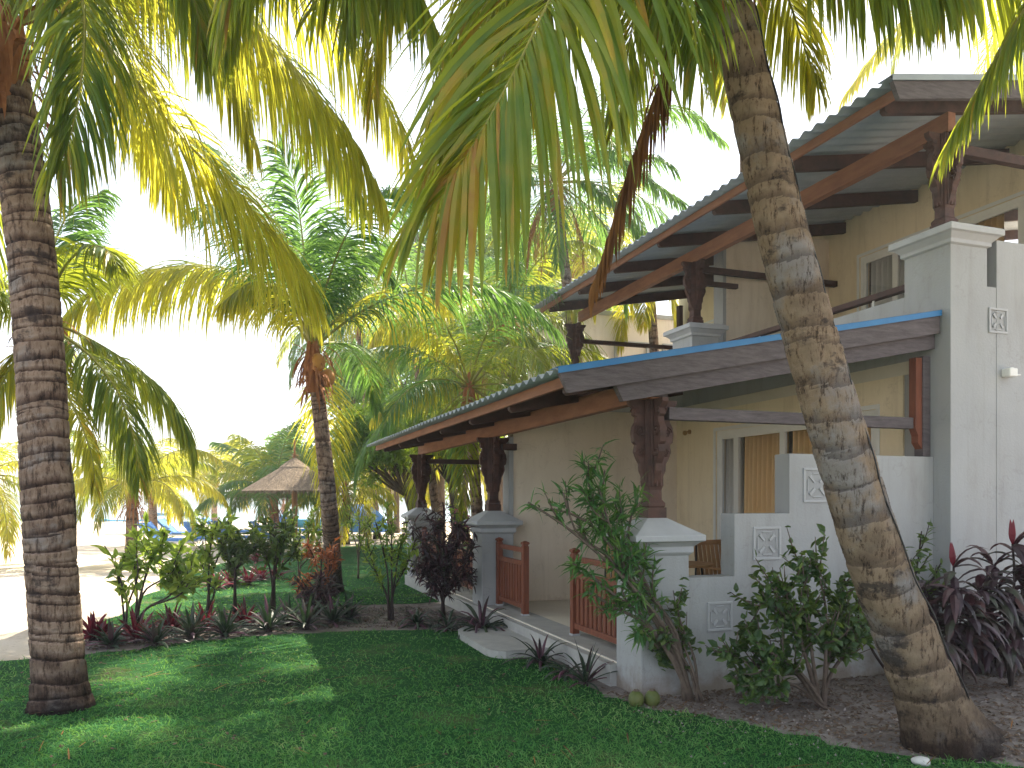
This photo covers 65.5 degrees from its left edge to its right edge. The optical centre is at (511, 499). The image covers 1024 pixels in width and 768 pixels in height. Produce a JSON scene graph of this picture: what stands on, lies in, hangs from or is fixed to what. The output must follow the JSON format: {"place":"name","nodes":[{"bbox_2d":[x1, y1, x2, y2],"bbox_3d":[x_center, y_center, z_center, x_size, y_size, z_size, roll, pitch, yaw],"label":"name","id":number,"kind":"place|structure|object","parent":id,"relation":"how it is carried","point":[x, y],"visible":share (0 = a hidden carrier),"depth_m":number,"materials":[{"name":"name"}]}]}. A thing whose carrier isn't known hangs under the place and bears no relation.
{"place":"outdoors","nodes":[
{"label":"outdoors","id":0,"kind":"place"},
{"bbox_2d":[0,522,471,660],"bbox_3d":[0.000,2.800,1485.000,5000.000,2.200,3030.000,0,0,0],"label":"ground","id":1,"kind":"structure","parent":0,"point":[100,597],"depth_m":17.07,"materials":[{"name":"sand"}]},
{"bbox_2d":[0,441,84,564],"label":"palm tree","id":2,"kind":"object","parent":1,"relation":"on","point":[8,525],"visible":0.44,"depth_m":19.53,"materials":[{"name":"yellow plant"}]},
{"bbox_2d":[0,189,199,545],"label":"palm tree","id":3,"kind":"object","parent":1,"relation":"on","point":[78,262],"visible":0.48,"depth_m":8.87,"materials":[{"name":"green plant"}]},
{"bbox_2d":[69,430,230,556],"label":"palm tree","id":4,"kind":"object","parent":1,"relation":"on","point":[167,493],"visible":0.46,"depth_m":20.32,"materials":[{"name":"yellow plant"}]},
{"bbox_2d":[84,438,224,527],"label":"palm tree","id":5,"kind":"object","parent":1,"relation":"on","point":[152,513],"visible":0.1,"depth_m":28.86,"materials":[{"name":"yellow plant"}]},
{"bbox_2d":[137,521,198,550],"bbox_3d":[-11.385,1.214,26.260,1.941,0.973,0.660,0,0,16],"label":"sun lounger","id":6,"kind":"object","parent":1,"relation":"on","point":[150,524],"visible":0.34,"depth_m":26.19,"materials":[{"name":"blue fabric"}]},
{"bbox_2d":[158,518,204,542],"bbox_3d":[-12.880,1.214,31.069,1.941,0.973,0.660,0,0,4],"label":"sun lounger","id":7,"kind":"object","parent":1,"relation":"on","point":[172,529],"visible":0.42,"depth_m":30.92,"materials":[{"name":"white fabric"}]},
{"bbox_2d":[181,521,219,546],"bbox_3d":[-10.411,1.214,27.352,1.941,0.973,0.660,0,0,21],"label":"sun lounger","id":8,"kind":"object","parent":1,"relation":"on","point":[186,524],"visible":0.14,"depth_m":27.34,"materials":[{"name":"blue fabric"}]},
{"bbox_2d":[146,439,276,521],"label":"palm tree","id":9,"kind":"object","parent":1,"relation":"on","point":[228,458],"visible":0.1,"depth_m":41.31,"materials":[{"name":"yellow plant"}]},
{"bbox_2d":[182,418,362,543],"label":"palm tree","id":10,"kind":"object","parent":1,"relation":"on","point":[256,467],"visible":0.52,"depth_m":27.37,"materials":[{"name":"green plant"}]},
{"bbox_2d":[106,544,446,626],"bbox_3d":[-2.099,1.688,20.305,11.102,0.001,19.764,0,0,0],"label":"lawn strip","id":11,"kind":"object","parent":1,"relation":"on","point":[349,553],"visible":0.19,"depth_m":14.88,"materials":[{"name":"plant"}]},
{"bbox_2d":[119,511,212,623],"bbox_3d":[-4.679,0.932,10.710,1.260,1.553,0.953,0,0,-19],"label":"shrub","id":12,"kind":"object","parent":11,"relation":"on","point":[178,572],"visible":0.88,"depth_m":10.58,"materials":[{"name":"plant"}]},
{"bbox_2d":[169,506,240,613],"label":"shrub","id":13,"kind":"object","parent":11,"relation":"on","point":[205,556],"visible":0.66,"depth_m":11.65,"materials":[{"name":"plant"}]},
{"bbox_2d":[209,517,271,614],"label":"shrub","id":14,"kind":"object","parent":11,"relation":"on","point":[238,547],"visible":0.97,"depth_m":11.59,"materials":[{"name":"green plant"}]},
{"bbox_2d":[237,566,265,584],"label":"rosette plant","id":15,"kind":"object","parent":11,"relation":"on","point":[250,577],"visible":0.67,"depth_m":15.62,"materials":[{"name":"red plant"}]},
{"bbox_2d":[243,564,279,580],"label":"rosette plant","id":16,"kind":"object","parent":11,"relation":"on","point":[258,572],"visible":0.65,"depth_m":16.48,"materials":[{"name":"red plant"}]},
{"bbox_2d":[240,439,345,537],"bbox_3d":[-6.565,-0.050,24.019,3.246,3.502,3.246,0,0,0],"label":"thatched parasol","id":17,"kind":"object","parent":11,"relation":"on","point":[288,477],"visible":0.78,"depth_m":23.20,"materials":[{"name":"brown plant"}]},
{"bbox_2d":[283,506,322,595],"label":"shrub","id":18,"kind":"object","parent":11,"relation":"on","point":[310,526],"visible":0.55,"depth_m":13.68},
{"bbox_2d":[63,126,568,592],"bbox_3d":[-3.229,-2.282,12.352,6.582,8.235,6.387,0,0,-35],"label":"palm tree","id":19,"kind":"object","parent":11,"relation":"on","point":[317,376],"visible":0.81,"depth_m":12.26,"materials":[{"name":"green plant"}]},
{"bbox_2d":[283,465,401,547],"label":"palm tree","id":20,"kind":"object","parent":11,"relation":"on","point":[344,532],"visible":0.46,"depth_m":26.48,"materials":[{"name":"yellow plant"}]},
{"bbox_2d":[340,502,377,578],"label":"shrub","id":21,"kind":"object","parent":11,"relation":"on","point":[360,530],"visible":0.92,"depth_m":16.78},
{"bbox_2d":[329,402,416,510],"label":"broadleaf tree","id":22,"kind":"object","parent":11,"relation":"on","point":[394,461],"visible":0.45,"depth_m":20.03,"materials":[{"name":"green plant"}]},
{"bbox_2d":[355,382,452,508],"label":"palm tree","id":23,"kind":"object","parent":11,"relation":"on","point":[419,420],"visible":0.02,"depth_m":23.83,"materials":[{"name":"green plant"}]},
{"bbox_2d":[307,235,524,548],"bbox_3d":[-3.062,-3.215,24.825,7.042,9.881,7.344,0,0,0],"label":"palm tree","id":24,"kind":"object","parent":11,"relation":"on","point":[434,494],"visible":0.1,"depth_m":24.44,"materials":[{"name":"green plant"}]},
{"bbox_2d":[411,375,487,542],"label":"palm tree","id":25,"kind":"object","parent":11,"relation":"on","point":[441,472],"visible":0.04,"depth_m":25.02,"materials":[{"name":"green plant"}]},
{"bbox_2d":[444,498,470,547],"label":"shrub","id":26,"kind":"object","parent":11,"relation":"on","point":[452,515],"visible":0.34,"depth_m":18.87,"materials":[{"name":"green plant"}]},
{"bbox_2d":[335,284,608,538],"bbox_3d":[-0.696,-1.296,17.987,6.924,6.020,7.088,0,0,0],"label":"palm tree","id":27,"kind":"object","parent":11,"relation":"on","point":[426,394],"visible":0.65,"depth_m":17.12,"materials":[{"name":"green plant"}]},
{"bbox_2d":[386,240,634,424],"bbox_3d":[0.000,-2.774,20.826,6.499,8.965,6.404,0,0,27],"label":"palm tree","id":28,"kind":"object","parent":11,"relation":"on","point":[556,286],"visible":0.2,"depth_m":20.29,"materials":[{"name":"green plant"}]},
{"bbox_2d":[483,181,646,318],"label":"palm tree","id":29,"kind":"object","parent":11,"relation":"on","point":[578,272],"visible":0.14,"depth_m":26.24,"materials":[{"name":"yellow plant"}]},
{"bbox_2d":[432,80,729,361],"bbox_3d":[1.251,-3.816,18.978,6.861,11.082,6.201,0,0,31],"label":"palm tree","id":30,"kind":"object","parent":11,"relation":"on","point":[653,187],"visible":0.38,"depth_m":18.75,"materials":[{"name":"green plant"}]},
{"bbox_2d":[260,429,317,516],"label":"palm tree","id":31,"kind":"object","parent":1,"relation":"on","point":[268,440],"visible":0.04,"depth_m":44.22,"materials":[{"name":"green plant"}]},
{"bbox_2d":[256,248,431,538],"bbox_3d":[-6.602,-4.232,34.171,8.327,11.901,8.648,0,0,0],"label":"palm tree","id":32,"kind":"object","parent":1,"relation":"on","point":[296,338],"visible":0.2,"depth_m":33.89,"materials":[{"name":"green plant"}]},
{"bbox_2d":[314,418,394,534],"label":"palm tree","id":33,"kind":"object","parent":1,"relation":"on","point":[331,420],"visible":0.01,"depth_m":37.91,"materials":[{"name":"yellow plant"}]},
{"bbox_2d":[309,350,404,534],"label":"palm tree","id":34,"kind":"object","parent":1,"relation":"on","point":[354,396],"visible":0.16,"depth_m":35.06,"materials":[{"name":"green plant"}]},
{"bbox_2d":[339,504,387,532],"bbox_3d":[-6.473,0.950,33.000,2.700,1.500,1.800,0,0,-11],"label":"beach tent","id":35,"kind":"object","parent":1,"relation":"on","point":[378,518],"visible":0.08,"depth_m":32.56,"materials":[{"name":"blue fabric"}]},
{"bbox_2d":[354,318,426,532],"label":"palm tree","id":36,"kind":"object","parent":1,"relation":"on","point":[396,497],"visible":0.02,"depth_m":39.89,"materials":[{"name":"green plant"}]},
{"bbox_2d":[388,186,490,532],"bbox_3d":[-3.096,-6.239,35.807,4.997,15.882,6.096,0,0,-38],"label":"palm tree","id":37,"kind":"object","parent":1,"relation":"on","point":[441,487],"visible":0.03,"depth_m":35.82,"materials":[{"name":"green plant"}]},
{"bbox_2d":[393,416,506,518],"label":"palm tree","id":38,"kind":"object","parent":1,"relation":"on","point":[438,476],"visible":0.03,"depth_m":33.92,"materials":[{"name":"yellow plant"}]},
{"bbox_2d":[401,328,527,537],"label":"palm tree","id":39,"kind":"object","parent":1,"relation":"on","point":[412,377],"visible":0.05,"depth_m":29.55,"materials":[{"name":"green plant"}]},
{"bbox_2d":[394,193,567,510],"bbox_3d":[-1.168,-5.414,33.061,7.205,14.256,8.137,0,0,0],"label":"palm tree","id":40,"kind":"object","parent":1,"relation":"on","point":[488,240],"visible":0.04,"depth_m":31.77,"materials":[{"name":"green plant"}]},
{"bbox_2d":[85,603,1023,766],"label":"garden bed","id":41,"kind":"object","parent":1,"relation":"on","point":[883,738],"visible":0.27,"depth_m":6.58,"materials":[{"name":"soil"}]},
{"bbox_2d":[83,611,119,640],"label":"rosette plant","id":42,"kind":"object","parent":41,"relation":"on","point":[91,626],"visible":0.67,"depth_m":9.49,"materials":[{"name":"red plant"}]},
{"bbox_2d":[87,618,121,639],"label":"rosette plant","id":43,"kind":"object","parent":41,"relation":"on","point":[104,626],"visible":0.28,"depth_m":9.59,"materials":[{"name":"red plant"}]},
{"bbox_2d":[85,618,137,649],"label":"rosette plant","id":44,"kind":"object","parent":41,"relation":"on","point":[111,639],"visible":0.96,"depth_m":9.04,"materials":[{"name":"green plant"}]},
{"bbox_2d":[90,533,145,631],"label":"shrub","id":45,"kind":"object","parent":41,"relation":"on","point":[121,585],"visible":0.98,"depth_m":9.80,"materials":[{"name":"plant"}]},
{"bbox_2d":[114,606,167,644],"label":"rosette plant","id":46,"kind":"object","parent":41,"relation":"on","point":[134,627],"visible":0.65,"depth_m":9.36,"materials":[{"name":"red plant"}]},
{"bbox_2d":[127,617,188,651],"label":"rosette plant","id":47,"kind":"object","parent":41,"relation":"on","point":[153,635],"visible":0.99,"depth_m":9.16,"materials":[{"name":"green plant"}]},
{"bbox_2d":[151,601,190,632],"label":"rosette plant","id":48,"kind":"object","parent":41,"relation":"on","point":[170,620],"visible":0.59,"depth_m":10.04,"materials":[{"name":"red plant"}]},
{"bbox_2d":[165,601,224,640],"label":"rosette plant","id":49,"kind":"object","parent":41,"relation":"on","point":[189,624],"visible":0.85,"depth_m":9.66,"materials":[{"name":"green plant"}]},
{"bbox_2d":[178,599,241,630],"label":"rosette plant","id":50,"kind":"object","parent":41,"relation":"on","point":[209,612],"visible":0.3,"depth_m":10.27,"materials":[{"name":"red plant"}]},
{"bbox_2d":[194,603,262,641],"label":"rosette plant","id":51,"kind":"object","parent":41,"relation":"on","point":[227,627],"visible":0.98,"depth_m":9.75,"materials":[{"name":"green plant"}]},
{"bbox_2d":[226,597,262,625],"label":"rosette plant","id":52,"kind":"object","parent":41,"relation":"on","point":[241,613],"visible":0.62,"depth_m":10.65,"materials":[{"name":"red plant"}]},
{"bbox_2d":[238,594,300,636],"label":"rosette plant","id":53,"kind":"object","parent":41,"relation":"on","point":[269,623],"visible":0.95,"depth_m":10.13,"materials":[{"name":"green plant"}]},
{"bbox_2d":[85,604,470,649],"bbox_3d":[-3.041,1.726,10.934,5.254,0.184,2.842,0,0,-20],"label":"ground cover","id":54,"kind":"object","parent":41,"relation":"on","point":[349,624],"visible":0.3,"depth_m":10.94,"materials":[{"name":"brown plant"}]},
{"bbox_2d":[252,506,313,610],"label":"shrub","id":55,"kind":"object","parent":41,"relation":"on","point":[282,539],"visible":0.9,"depth_m":11.80,"materials":[{"name":"green plant"}]},
{"bbox_2d":[262,594,313,625],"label":"rosette plant","id":56,"kind":"object","parent":41,"relation":"on","point":[288,604],"visible":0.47,"depth_m":10.65,"materials":[{"name":"green plant"}]},
{"bbox_2d":[281,593,332,630],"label":"rosette plant","id":57,"kind":"object","parent":41,"relation":"on","point":[305,620],"visible":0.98,"depth_m":10.33,"materials":[{"name":"green plant"}]},
{"bbox_2d":[284,536,343,614],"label":"shrub","id":58,"kind":"object","parent":41,"relation":"on","point":[330,555],"visible":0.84,"depth_m":11.63,"materials":[{"name":"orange plant"}]},
{"bbox_2d":[289,568,345,614],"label":"shrub","id":59,"kind":"object","parent":41,"relation":"on","point":[319,588],"visible":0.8,"depth_m":11.26,"materials":[{"name":"purple plant"}]},
{"bbox_2d":[312,593,364,627],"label":"rosette plant","id":60,"kind":"object","parent":41,"relation":"on","point":[332,614],"visible":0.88,"depth_m":10.76,"materials":[{"name":"green plant"}]},
{"bbox_2d":[334,590,372,623],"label":"rosette plant","id":61,"kind":"object","parent":41,"relation":"on","point":[351,613],"visible":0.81,"depth_m":11.09,"materials":[{"name":"green plant"}]},
{"bbox_2d":[359,500,420,619],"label":"shrub","id":62,"kind":"object","parent":41,"relation":"on","point":[402,538],"visible":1,"depth_m":11.15,"materials":[{"name":"plant"}]},
{"bbox_2d":[394,610,443,629],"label":"rosette plant","id":63,"kind":"object","parent":41,"relation":"on","point":[417,620],"visible":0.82,"depth_m":10.53,"materials":[{"name":"green plant"}]},
{"bbox_2d":[400,498,480,621],"bbox_3d":[-0.939,0.842,11.000,1.202,1.732,1.142,0,0,0],"label":"shrub","id":64,"kind":"object","parent":41,"relation":"on","point":[433,568],"visible":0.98,"depth_m":10.88,"materials":[{"name":"purple plant"}]},
{"bbox_2d":[428,609,465,631],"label":"rosette plant","id":65,"kind":"object","parent":41,"relation":"on","point":[445,621],"visible":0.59,"depth_m":10.28,"materials":[{"name":"green plant"}]},
{"bbox_2d":[438,596,509,639],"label":"rosette plant","id":66,"kind":"object","parent":41,"relation":"on","point":[483,622],"visible":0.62,"depth_m":9.93,"materials":[{"name":"green plant"}]},
{"bbox_2d":[1,606,1023,767],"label":"fallen leaves","id":67,"kind":"object","parent":41,"relation":"on","point":[720,692],"visible":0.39,"depth_m":6.53,"materials":[{"name":"plant"}]},
{"bbox_2d":[501,633,572,670],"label":"rosette plant","id":68,"kind":"object","parent":41,"relation":"on","point":[541,657],"visible":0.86,"depth_m":8.10,"materials":[{"name":"green plant"}]},
{"bbox_2d":[538,663,582,680],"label":"rosette plant","id":69,"kind":"object","parent":41,"relation":"on","point":[560,671],"visible":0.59,"depth_m":7.57,"materials":[{"name":"green plant"}]},
{"bbox_2d":[551,638,616,690],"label":"rosette plant","id":70,"kind":"object","parent":41,"relation":"on","point":[586,678],"visible":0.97,"depth_m":7.22,"materials":[{"name":"green plant"}]},
{"bbox_2d":[516,439,694,701],"bbox_3d":[0.770,0.609,6.534,1.489,2.203,0.721,0,0,-32],"label":"shrub","id":71,"kind":"object","parent":41,"relation":"on","point":[627,555],"visible":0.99,"depth_m":6.55,"materials":[{"name":"green plant"}]},
{"bbox_2d":[205,0,1023,761],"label":"palm tree","id":72,"kind":"object","parent":41,"relation":"on","point":[477,138],"visible":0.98,"depth_m":5.05,"materials":[{"name":"green plant"}]},
{"bbox_2d":[753,0,969,699],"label":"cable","id":73,"kind":"object","parent":72,"relation":"attached to","point":[891,514],"visible":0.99,"depth_m":5.15,"materials":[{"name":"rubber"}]},
{"bbox_2d":[628,689,643,706],"bbox_3d":[1.018,1.635,6.527,0.130,0.157,0.131,0,0,0],"label":"coconut","id":74,"kind":"object","parent":41,"relation":"on","point":[635,697],"visible":0.88,"depth_m":6.48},
{"bbox_2d":[644,688,659,706],"bbox_3d":[1.153,1.635,6.546,0.131,0.157,0.131,0,0,33],"label":"coconut","id":75,"kind":"object","parent":41,"relation":"on","point":[651,697],"visible":0.91,"depth_m":6.50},
{"bbox_2d":[640,577,703,702],"bbox_3d":[1.314,1.173,6.668,0.602,1.064,0.649,0,0,0],"label":"shrub","id":76,"kind":"object","parent":41,"relation":"on","point":[661,656],"visible":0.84,"depth_m":6.66,"materials":[{"name":"green plant"}]},
{"bbox_2d":[698,524,874,709],"bbox_3d":[2.254,0.958,6.380,1.567,1.510,1.052,0,0,0],"label":"shrub","id":77,"kind":"object","parent":41,"relation":"on","point":[831,639],"visible":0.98,"depth_m":6.34,"materials":[{"name":"green plant"}]},
{"bbox_2d":[637,676,1023,766],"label":"gravel","id":78,"kind":"structure","parent":41,"relation":"on","point":[825,720],"depth_m":6.09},
{"bbox_2d":[851,520,949,668],"bbox_3d":[3.647,0.940,7.462,1.296,1.540,0.650,0,0,-43],"label":"shrub","id":79,"kind":"object","parent":41,"relation":"on","point":[935,573],"visible":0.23,"depth_m":7.49,"materials":[{"name":"green plant"}]},
{"bbox_2d":[918,542,1015,687],"bbox_3d":[3.822,1.040,6.838,1.087,1.335,0.707,0,0,-18],"label":"cordyline plant","id":80,"kind":"object","parent":41,"relation":"on","point":[959,637],"visible":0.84,"depth_m":6.73,"materials":[{"name":"purple plant"}]},
{"bbox_2d":[928,0,1023,189],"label":"palm tree","id":81,"kind":"object","parent":41,"relation":"on","point":[1001,64],"visible":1,"depth_m":4.87,"materials":[{"name":"green plant"}]},
{"bbox_2d":[957,519,1023,686],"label":"cordyline plant","id":82,"kind":"object","parent":41,"relation":"on","point":[1013,609],"visible":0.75,"depth_m":7.04,"materials":[{"name":"purple plant"}]},
{"bbox_2d":[966,649,1023,678],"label":"cordyline plant","id":83,"kind":"object","parent":41,"relation":"on","point":[979,666],"visible":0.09,"depth_m":7.62,"materials":[{"name":"purple plant"}]},
{"bbox_2d":[528,310,673,379],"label":"house","id":84,"kind":"structure","parent":1,"relation":"on","point":[599,329],"depth_m":20.97,"materials":[{"name":"beige paint"}]},
{"bbox_2d":[593,299,678,356],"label":"palm tree","id":85,"kind":"object","parent":1,"relation":"on","point":[650,313],"visible":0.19,"depth_m":19.80,"materials":[{"name":"yellow plant"}]},
{"bbox_2d":[566,1,756,121],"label":"palm tree","id":86,"kind":"object","parent":1,"relation":"on","point":[723,102],"visible":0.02,"depth_m":17.29,"materials":[{"name":"green plant"}]},
{"bbox_2d":[366,74,1023,695],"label":"hotel building","id":87,"kind":"structure","parent":1,"relation":"on","point":[934,352],"depth_m":8.32,"materials":[{"name":"paint"}]},
{"bbox_2d":[689,561,714,574],"bbox_3d":[2.025,1.121,9.435,0.740,0.732,0.740,0,0,-19],"label":"side table","id":88,"kind":"object","parent":87,"relation":"on","point":[698,564],"visible":0.28,"depth_m":9.21,"materials":[{"name":"brown wood"}]},
{"bbox_2d":[694,539,720,574],"bbox_3d":[2.654,1.006,10.046,0.590,0.961,0.571,0,0,-31],"label":"armchair","id":89,"kind":"object","parent":87,"relation":"on","point":[707,545],"visible":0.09,"depth_m":10.23,"materials":[{"name":"wood"}]},
{"bbox_2d":[725,437,743,512],"bbox_3d":[3.144,0.280,11.234,0.150,2.360,0.344,0,0,-21],"label":"curtain","id":90,"kind":"object","parent":87,"relation":"hanging from","point":[729,496],"visible":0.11,"depth_m":11.28,"materials":[{"name":"fabric"}]},
{"bbox_2d":[744,432,788,512],"bbox_3d":[3.369,0.280,10.571,0.151,2.360,0.864,0,0,-20],"label":"curtain","id":91,"kind":"object","parent":87,"relation":"hanging from","point":[761,451],"visible":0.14,"depth_m":10.67,"materials":[{"name":"fabric"}]},
{"bbox_2d":[713,404,879,573],"bbox_3d":[3.462,0.232,10.001,0.112,2.505,3.120,0,0,-19],"label":"sliding door","id":92,"kind":"structure","parent":87,"relation":"in","point":[735,433],"depth_m":10.97,"materials":[{"name":"white wood"}]},
{"bbox_2d":[793,428,870,453],"bbox_3d":[3.778,0.280,9.374,0.166,2.360,1.434,0,0,-19],"label":"curtain","id":93,"kind":"object","parent":87,"relation":"hanging from","point":[802,444],"depth_m":9.90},
{"bbox_2d":[871,255,904,306],"bbox_3d":[5.889,-2.615,12.184,0.157,2.330,1.044,0,0,-20],"label":"curtain","id":94,"kind":"object","parent":87,"relation":"hanging from","point":[881,275],"visible":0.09,"depth_m":12.42,"materials":[{"name":"fabric"}]},
{"bbox_2d":[857,190,1023,310],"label":"sliding door","id":95,"kind":"structure","parent":87,"relation":"in","point":[1018,202],"depth_m":11.01,"materials":[{"name":"white wood"}]},
{"bbox_2d":[975,214,1003,240],"bbox_3d":[6.410,-2.615,10.836,0.159,2.330,0.655,0,0,-17],"label":"curtain","id":96,"kind":"object","parent":87,"relation":"hanging from","point":[997,221],"visible":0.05,"depth_m":10.64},
{"bbox_2d":[1001,367,1020,377],"bbox_3d":[4.960,-1.265,7.899,0.176,0.110,0.100,0,0,-19],"label":"floodlight","id":97,"kind":"object","parent":87,"relation":"attached to","point":[1010,372],"visible":1,"depth_m":7.85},
{"bbox_2d":[838,3,1022,111],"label":"palm tree","id":98,"kind":"object","parent":1,"relation":"on","point":[866,68],"visible":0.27,"depth_m":17.17,"materials":[{"name":"yellow plant"}]},
{"bbox_2d":[1,494,483,503],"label":"hills","id":99,"kind":"structure","parent":0,"point":[18,499],"depth_m":335.48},
{"bbox_2d":[6,504,484,521],"bbox_3d":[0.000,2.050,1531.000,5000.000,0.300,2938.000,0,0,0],"label":"sea","id":100,"kind":"structure","parent":0,"point":[244,517],"depth_m":105.79,"materials":[{"name":"teal"}]},
{"bbox_2d":[98,556,443,626],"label":"grass","id":101,"kind":"structure","parent":0,"point":[241,596],"depth_m":13.57,"materials":[{"name":"plant"}]},
{"bbox_2d":[157,494,484,504],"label":"hills","id":102,"kind":"structure","parent":0,"point":[190,499],"depth_m":265.13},
{"bbox_2d":[0,0,1017,496],"label":"sky","id":103,"kind":"structure","parent":0,"point":[228,387],"materials":[{"name":"white"}]},
{"bbox_2d":[0,627,1023,767],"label":"lawn","id":104,"kind":"structure","parent":0,"point":[424,647],"depth_m":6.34,"materials":[{"name":"plant"}]},
{"bbox_2d":[0,0,453,716],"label":"palm tree","id":105,"kind":"object","parent":104,"relation":"on","point":[110,36],"visible":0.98,"depth_m":6.38,"materials":[{"name":"green plant"}]},
{"bbox_2d":[911,756,929,765],"bbox_3d":[2.612,1.679,5.084,0.118,0.070,0.104,0,0,0],"label":"rock","id":106,"kind":"object","parent":104,"relation":"on","point":[923,761],"visible":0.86,"depth_m":5.06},
{"bbox_2d":[492,225,628,333],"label":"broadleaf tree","id":107,"kind":"object","parent":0,"point":[550,272],"visible":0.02,"depth_m":30.52,"materials":[{"name":"green plant"}]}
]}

